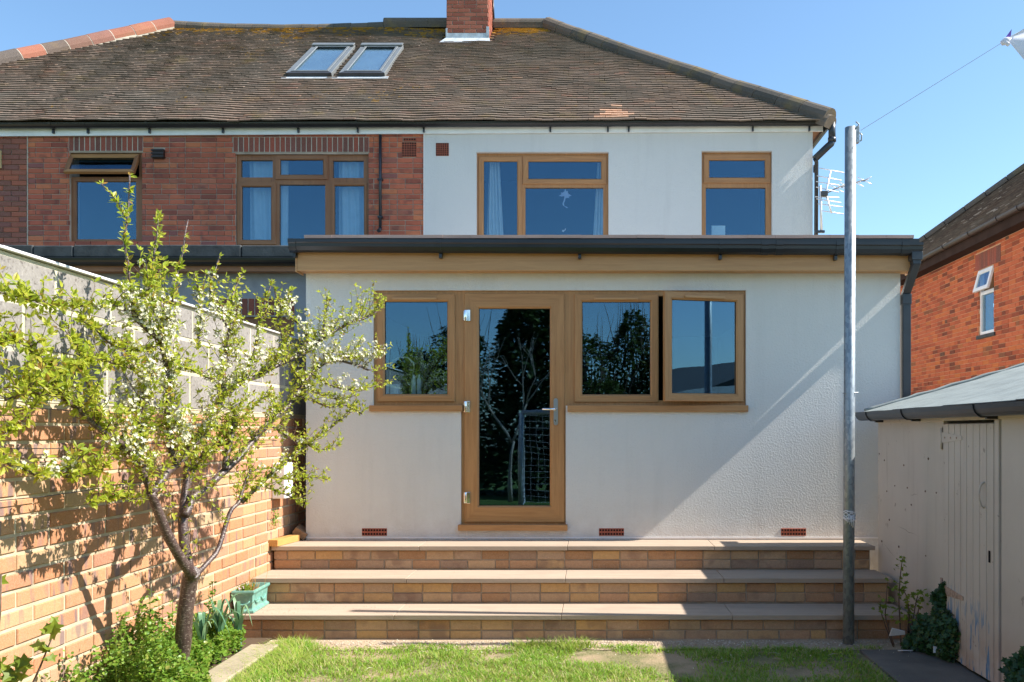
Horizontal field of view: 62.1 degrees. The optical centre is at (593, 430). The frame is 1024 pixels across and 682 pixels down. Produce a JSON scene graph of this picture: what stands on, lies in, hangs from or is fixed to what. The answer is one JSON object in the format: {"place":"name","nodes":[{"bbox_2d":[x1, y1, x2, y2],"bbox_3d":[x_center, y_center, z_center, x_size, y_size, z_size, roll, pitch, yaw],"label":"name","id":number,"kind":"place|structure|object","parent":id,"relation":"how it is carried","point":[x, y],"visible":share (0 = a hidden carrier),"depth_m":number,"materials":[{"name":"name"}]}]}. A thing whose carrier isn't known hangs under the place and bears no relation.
{"place":"outdoors","nodes":[
{"label":"outdoors","id":0,"kind":"place"},
{"bbox_2d":[411,375,415,393],"bbox_3d":[-1.596,-0.385,7.470,0.040,0.221,0.040,0,0,0],"label":"bottle","id":1,"kind":"object","parent":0,"point":[413,385],"visible":0.85,"depth_m":7.46,"materials":[{"name":"glass"}]},
{"bbox_2d":[0,0,835,245],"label":"semi detached house","id":2,"kind":"structure","parent":0,"point":[426,121],"depth_m":12.30,"materials":[{"name":"brown tile"}]},
{"bbox_2d":[63,153,141,241],"bbox_3d":[-7.088,-3.378,12.253,1.071,1.319,0.244,0,0,0],"label":"window","id":3,"kind":"structure","parent":2,"relation":"in","point":[136,157],"depth_m":12.30,"materials":[{"name":"brown wood"}]},
{"bbox_2d":[249,161,288,244],"bbox_3d":[-4.799,-3.349,12.463,0.580,1.450,0.067,0,0,0],"label":"curtain","id":4,"kind":"object","parent":2,"relation":"hanging from","point":[260,213],"visible":0.53,"depth_m":12.46,"materials":[{"name":"fabric"}]},
{"bbox_2d":[237,155,368,245],"bbox_3d":[-4.237,-3.339,12.331,1.935,1.353,0.088,0,0,0],"label":"window","id":5,"kind":"structure","parent":2,"relation":"in","point":[278,180],"depth_m":12.30,"materials":[{"name":"brown wood"}]},
{"bbox_2d":[339,162,363,234],"bbox_3d":[-3.526,-3.331,12.463,0.486,1.486,0.067,0,0,0],"label":"curtain","id":6,"kind":"object","parent":2,"relation":"hanging from","point":[351,210],"visible":0.45,"depth_m":12.46,"materials":[{"name":"fabric"}]},
{"bbox_2d":[487,162,502,234],"bbox_3d":[-1.457,-3.331,12.463,0.276,1.486,0.067,0,0,0],"label":"curtain","id":7,"kind":"object","parent":2,"relation":"hanging from","point":[494,221],"visible":0.7,"depth_m":12.46,"materials":[{"name":"fabric"}]},
{"bbox_2d":[477,153,607,234],"bbox_3d":[-0.747,-3.318,12.332,1.914,1.438,0.086,0,0,0],"label":"window","id":8,"kind":"structure","parent":2,"relation":"in","point":[522,159],"depth_m":12.29,"materials":[{"name":"wood"}]},
{"bbox_2d":[559,189,571,207],"bbox_3d":[-0.420,-3.401,12.361,0.189,0.285,0.011,0,0,0],"label":"window ornament","id":9,"kind":"object","parent":2,"relation":"hanging from","point":[565,194],"depth_m":12.36,"materials":[{"name":"white paper"}]},
{"bbox_2d":[593,162,602,234],"bbox_3d":[0.087,-3.331,12.463,0.232,1.486,0.067,0,0,0],"label":"curtain","id":10,"kind":"object","parent":2,"relation":"hanging from","point":[598,222],"visible":0.27,"depth_m":12.46,"materials":[{"name":"fabric"}]},
{"bbox_2d":[711,226,724,234],"bbox_3d":[1.841,-2.830,12.515,0.203,0.413,0.020,0,0,0],"label":"white card","id":11,"kind":"object","parent":2,"relation":"attached to","point":[717,230],"visible":0.45,"depth_m":12.51,"materials":[{"name":"paper"}]},
{"bbox_2d":[702,152,770,234],"bbox_3d":[2.069,-3.338,12.332,1.022,1.428,0.086,0,0,0],"label":"window","id":12,"kind":"structure","parent":2,"relation":"in","point":[708,182],"depth_m":12.30,"materials":[{"name":"wood"}]},
{"bbox_2d":[814,168,871,232],"bbox_3d":[3.631,-3.308,12.278,0.973,0.933,0.206,0,0,-28],"label":"tv aerial","id":13,"kind":"object","parent":2,"relation":"attached to","point":[823,194],"visible":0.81,"depth_m":12.12,"materials":[{"name":"metal"}]},
{"bbox_2d":[417,375,420,393],"bbox_3d":[-1.547,-0.385,7.470,0.040,0.221,0.040,0,0,0],"label":"bottle","id":14,"kind":"object","parent":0,"point":[418,385],"visible":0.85,"depth_m":7.45,"materials":[{"name":"clear glass"}]},
{"bbox_2d":[0,0,1023,306],"label":"sky","id":15,"kind":"structure","parent":0,"point":[930,156],"materials":[{"name":"blue"}]},
{"bbox_2d":[268,631,990,681],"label":"ground","id":16,"kind":"structure","parent":0,"point":[672,663],"depth_m":5.40,"materials":[{"name":"soil"}]},
{"bbox_2d":[0,245,305,681],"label":"boundary wall","id":17,"kind":"structure","parent":16,"relation":"on","point":[80,567],"depth_m":4.51,"materials":[{"name":"brick"}]},
{"bbox_2d":[1,406,268,417],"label":"training wire","id":18,"kind":"object","parent":17,"relation":"attached to","point":[116,413],"visible":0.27,"depth_m":4.06,"materials":[{"name":"grey metal"}]},
{"bbox_2d":[0,468,271,500],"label":"training wire","id":19,"kind":"object","parent":17,"relation":"attached to","point":[91,489],"visible":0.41,"depth_m":4.18,"materials":[{"name":"grey metal"}]},
{"bbox_2d":[10,440,276,448],"bbox_3d":[-2.595,0.079,5.075,0.051,0.021,3.557,0,0,0],"label":"training wire","id":20,"kind":"object","parent":17,"relation":"attached to","point":[78,448],"visible":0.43,"depth_m":4.04,"materials":[{"name":"grey metal"}]},
{"bbox_2d":[270,509,280,529],"bbox_3d":[-2.593,0.702,6.865,0.054,0.196,0.167,0,0,0],"label":"wall weed","id":21,"kind":"object","parent":17,"relation":"attached to","point":[276,516],"depth_m":6.87,"materials":[{"name":"green plant"}]},
{"bbox_2d":[272,462,292,498],"bbox_3d":[-2.552,0.406,6.930,0.114,0.290,0.180,0,0,0],"label":"utility box","id":22,"kind":"object","parent":17,"relation":"attached to","point":[287,468],"visible":0.56,"depth_m":6.84,"materials":[{"name":"white plastic"}]},
{"bbox_2d":[4,245,305,339],"bbox_3d":[-6.055,-0.330,10.662,6.890,3.660,3.077,0,0,0],"label":"neighbour extension","id":23,"kind":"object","parent":16,"relation":"on","point":[262,264],"visible":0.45,"depth_m":9.24,"materials":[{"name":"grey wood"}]},
{"bbox_2d":[239,317,293,336],"bbox_3d":[-3.771,-0.528,9.485,0.868,1.480,0.070,0,0,0],"label":"window","id":24,"kind":"structure","parent":23,"relation":"in","point":[250,319],"depth_m":9.45,"materials":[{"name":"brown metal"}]},
{"bbox_2d":[152,638,271,679],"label":"flower bed soil","id":25,"kind":"structure","parent":16,"relation":"on","point":[248,641],"depth_m":5.84,"materials":[{"name":"brown soil"}]},
{"bbox_2d":[0,574,63,681],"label":"currant shoot","id":26,"kind":"object","parent":25,"relation":"on","point":[22,664],"visible":1,"depth_m":3.55,"materials":[{"name":"green plant"}]},
{"bbox_2d":[38,581,245,681],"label":"ground cover","id":27,"kind":"object","parent":25,"relation":"on","point":[155,654],"visible":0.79,"depth_m":4.43,"materials":[{"name":"green plant"}]},
{"bbox_2d":[0,172,395,676],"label":"plum tree","id":28,"kind":"object","parent":25,"relation":"on","point":[135,446],"visible":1,"depth_m":4.36,"materials":[{"name":"green plant"}]},
{"bbox_2d":[175,607,228,645],"bbox_3d":[-2.401,1.267,5.110,0.256,0.408,0.318,0,0,37],"label":"leek plant","id":29,"kind":"object","parent":25,"relation":"on","point":[201,629],"visible":0.6,"depth_m":5.14,"materials":[{"name":"green plant"}]},
{"bbox_2d":[196,592,244,663],"bbox_3d":[-2.345,1.246,5.351,0.311,0.450,0.275,0,0,0],"label":"leek plant","id":30,"kind":"object","parent":25,"relation":"on","point":[218,619],"visible":0.76,"depth_m":5.33,"materials":[{"name":"green plant"}]},
{"bbox_2d":[226,594,261,652],"bbox_3d":[-2.364,1.287,5.597,0.244,0.368,0.220,0,0,12],"label":"leek plant","id":31,"kind":"object","parent":25,"relation":"on","point":[238,618],"visible":0.86,"depth_m":5.60,"materials":[{"name":"green plant"}]},
{"bbox_2d":[209,644,278,681],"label":"edging stone","id":32,"kind":"object","parent":16,"relation":"on","point":[234,663],"visible":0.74,"depth_m":5.24,"materials":[{"name":"beige stone"}]},
{"bbox_2d":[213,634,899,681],"bbox_3d":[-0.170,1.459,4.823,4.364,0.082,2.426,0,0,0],"label":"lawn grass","id":33,"kind":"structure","parent":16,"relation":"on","point":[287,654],"depth_m":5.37,"materials":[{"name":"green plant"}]},
{"bbox_2d":[229,540,911,639],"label":"garden steps","id":34,"kind":"structure","parent":16,"relation":"on","point":[650,589],"depth_m":6.45,"materials":[{"name":"brick"}]},
{"bbox_2d":[231,582,269,613],"bbox_3d":[-2.526,1.229,6.225,0.164,0.162,0.350,0,0,-3],"label":"planter trough","id":35,"kind":"object","parent":34,"relation":"on","point":[248,598],"visible":0.82,"depth_m":6.11,"materials":[{"name":"teal ceramic"}]},
{"bbox_2d":[237,572,267,590],"bbox_3d":[-2.532,1.118,6.214,0.150,0.130,0.304,0,0,0],"label":"trough plant","id":36,"kind":"object","parent":35,"relation":"in","point":[246,587],"visible":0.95,"depth_m":6.16,"materials":[{"name":"green plant"}]},
{"bbox_2d":[268,534,299,545],"bbox_3d":[-2.550,0.902,6.955,0.086,0.052,0.360,0,0,9],"label":"timber offcut","id":37,"kind":"object","parent":34,"relation":"on","point":[284,540],"visible":1,"depth_m":6.89,"materials":[{"name":"yellow wood"}]},
{"bbox_2d":[292,524,307,539],"bbox_3d":[-2.504,0.868,7.239,0.126,0.124,0.168,0,0,-7],"label":"timber offcut","id":38,"kind":"object","parent":34,"relation":"on","point":[300,529],"visible":0.78,"depth_m":7.17,"materials":[{"name":"brown wood"}]},
{"bbox_2d":[255,570,901,652],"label":"gravel","id":39,"kind":"structure","parent":16,"relation":"on","point":[648,641],"depth_m":5.94,"materials":[{"name":"beige gravel"}]},
{"bbox_2d":[299,640,872,677],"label":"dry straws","id":40,"kind":"object","parent":16,"relation":"on","point":[643,653],"visible":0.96,"depth_m":5.50,"materials":[{"name":"beige plant"}]},
{"bbox_2d":[270,638,902,650],"bbox_3d":[0.000,1.492,5.908,4.600,0.008,0.324,0,0,0],"label":"gravel strip","id":41,"kind":"object","parent":16,"relation":"on","point":[820,644],"visible":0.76,"depth_m":5.93,"materials":[{"name":"beige gravel"}]},
{"bbox_2d":[871,556,929,646],"bbox_3d":[2.120,1.183,5.828,0.376,0.639,0.180,0,0,0],"label":"currant bush","id":42,"kind":"object","parent":41,"relation":"on","point":[902,590],"visible":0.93,"depth_m":5.84,"materials":[{"name":"green plant"}]},
{"bbox_2d":[288,235,923,570],"bbox_3d":[0.097,-0.476,9.587,5.223,3.953,5.306,0,0,0],"label":"extension","id":43,"kind":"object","parent":16,"relation":"on","point":[632,387],"visible":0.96,"depth_m":7.20,"materials":[{"name":"white paint"}]},
{"bbox_2d":[386,384,399,393],"bbox_3d":[-1.769,-0.339,7.415,0.118,0.136,0.090,0,0,0],"label":"white box","id":44,"kind":"object","parent":43,"relation":"on","point":[394,388],"visible":0.42,"depth_m":7.37,"materials":[{"name":"paint"}]},
{"bbox_2d":[389,356,414,393],"bbox_3d":[-1.675,-0.461,7.370,0.232,0.382,0.014,0,0,0],"label":"kitchen tap","id":45,"kind":"object","parent":43,"relation":"on","point":[391,365],"visible":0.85,"depth_m":7.36,"materials":[{"name":"metal"}]},
{"bbox_2d":[369,291,462,410],"bbox_3d":[-1.515,-0.681,7.231,0.789,1.031,0.122,0,0,0],"label":"window","id":46,"kind":"structure","parent":43,"relation":"in","point":[383,401],"depth_m":7.21,"materials":[{"name":"brown wood"}]},
{"bbox_2d":[458,291,569,530],"bbox_3d":[-0.677,-0.175,7.222,0.953,2.044,0.160,0,0,0],"label":"door","id":47,"kind":"structure","parent":43,"relation":"in","point":[475,516],"depth_m":7.21,"materials":[{"name":"brown wood"}]},
{"bbox_2d":[568,291,747,411],"bbox_3d":[0.543,-0.679,7.169,1.536,1.035,0.246,0,0,0],"label":"window","id":48,"kind":"structure","parent":43,"relation":"in","point":[579,402],"depth_m":7.21,"materials":[{"name":"brown wood"}]},
{"bbox_2d":[843,121,861,644],"bbox_3d":[1.809,-0.306,5.915,0.140,3.713,0.092,0,0,0],"label":"metal pole","id":49,"kind":"object","parent":16,"relation":"on","point":[852,136],"visible":1,"depth_m":5.89,"materials":[{"name":"metal"}]},
{"bbox_2d":[862,29,1023,129],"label":"cord","id":50,"kind":"object","parent":49,"relation":"attached to","point":[937,82],"visible":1,"depth_m":5.77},
{"bbox_2d":[1000,29,1023,58],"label":"flag","id":51,"kind":"object","parent":50,"relation":"hanging from","point":[1016,41],"visible":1,"depth_m":5.63,"materials":[{"name":"white fabric"}]},
{"bbox_2d":[855,363,1023,681],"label":"garden shed","id":52,"kind":"structure","parent":16,"relation":"on","point":[951,485],"depth_m":5.34,"materials":[{"name":"cream paint"},{"name":"grey roofing felt"},{"name":"dark grey plastic"}]},
{"bbox_2d":[940,423,993,681],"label":"door","id":53,"kind":"structure","parent":52,"relation":"in","point":[968,448],"depth_m":5.19,"materials":[{"name":"beige paint"}]},
{"bbox_2d":[860,650,986,681],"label":"concrete path","id":54,"kind":"structure","parent":0,"point":[913,666],"depth_m":5.29,"materials":[{"name":"grey concrete"}]},
{"bbox_2d":[889,628,904,635],"bbox_3d":[2.048,1.357,5.699,0.104,0.060,0.028,0,0,0],"label":"china fragment","id":55,"kind":"object","parent":54,"relation":"on","point":[894,632],"visible":1,"depth_m":5.70,"materials":[{"name":"white ceramic"}]},
{"bbox_2d":[900,581,960,662],"bbox_3d":[2.216,1.245,5.583,0.254,0.525,0.564,0,0,0],"label":"ivy","id":56,"kind":"object","parent":54,"relation":"on","point":[938,628],"visible":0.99,"depth_m":5.54,"materials":[{"name":"green plant"}]},
{"bbox_2d":[998,646,1023,681],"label":"ivy","id":57,"kind":"object","parent":54,"relation":"on","point":[1012,670],"visible":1,"depth_m":4.40,"materials":[{"name":"green plant"}]},
{"bbox_2d":[900,163,1023,394],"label":"brick house","id":58,"kind":"structure","parent":0,"point":[970,271],"depth_m":15.12,"materials":[{"name":"red brick"}]},
{"bbox_2d":[973,265,994,339],"bbox_3d":[6.642,-2.175,14.325,0.196,1.190,0.650,0,0,0],"label":"window","id":59,"kind":"structure","parent":58,"relation":"in","point":[980,276],"depth_m":14.52,"materials":[{"name":"white plastic"}]}
]}

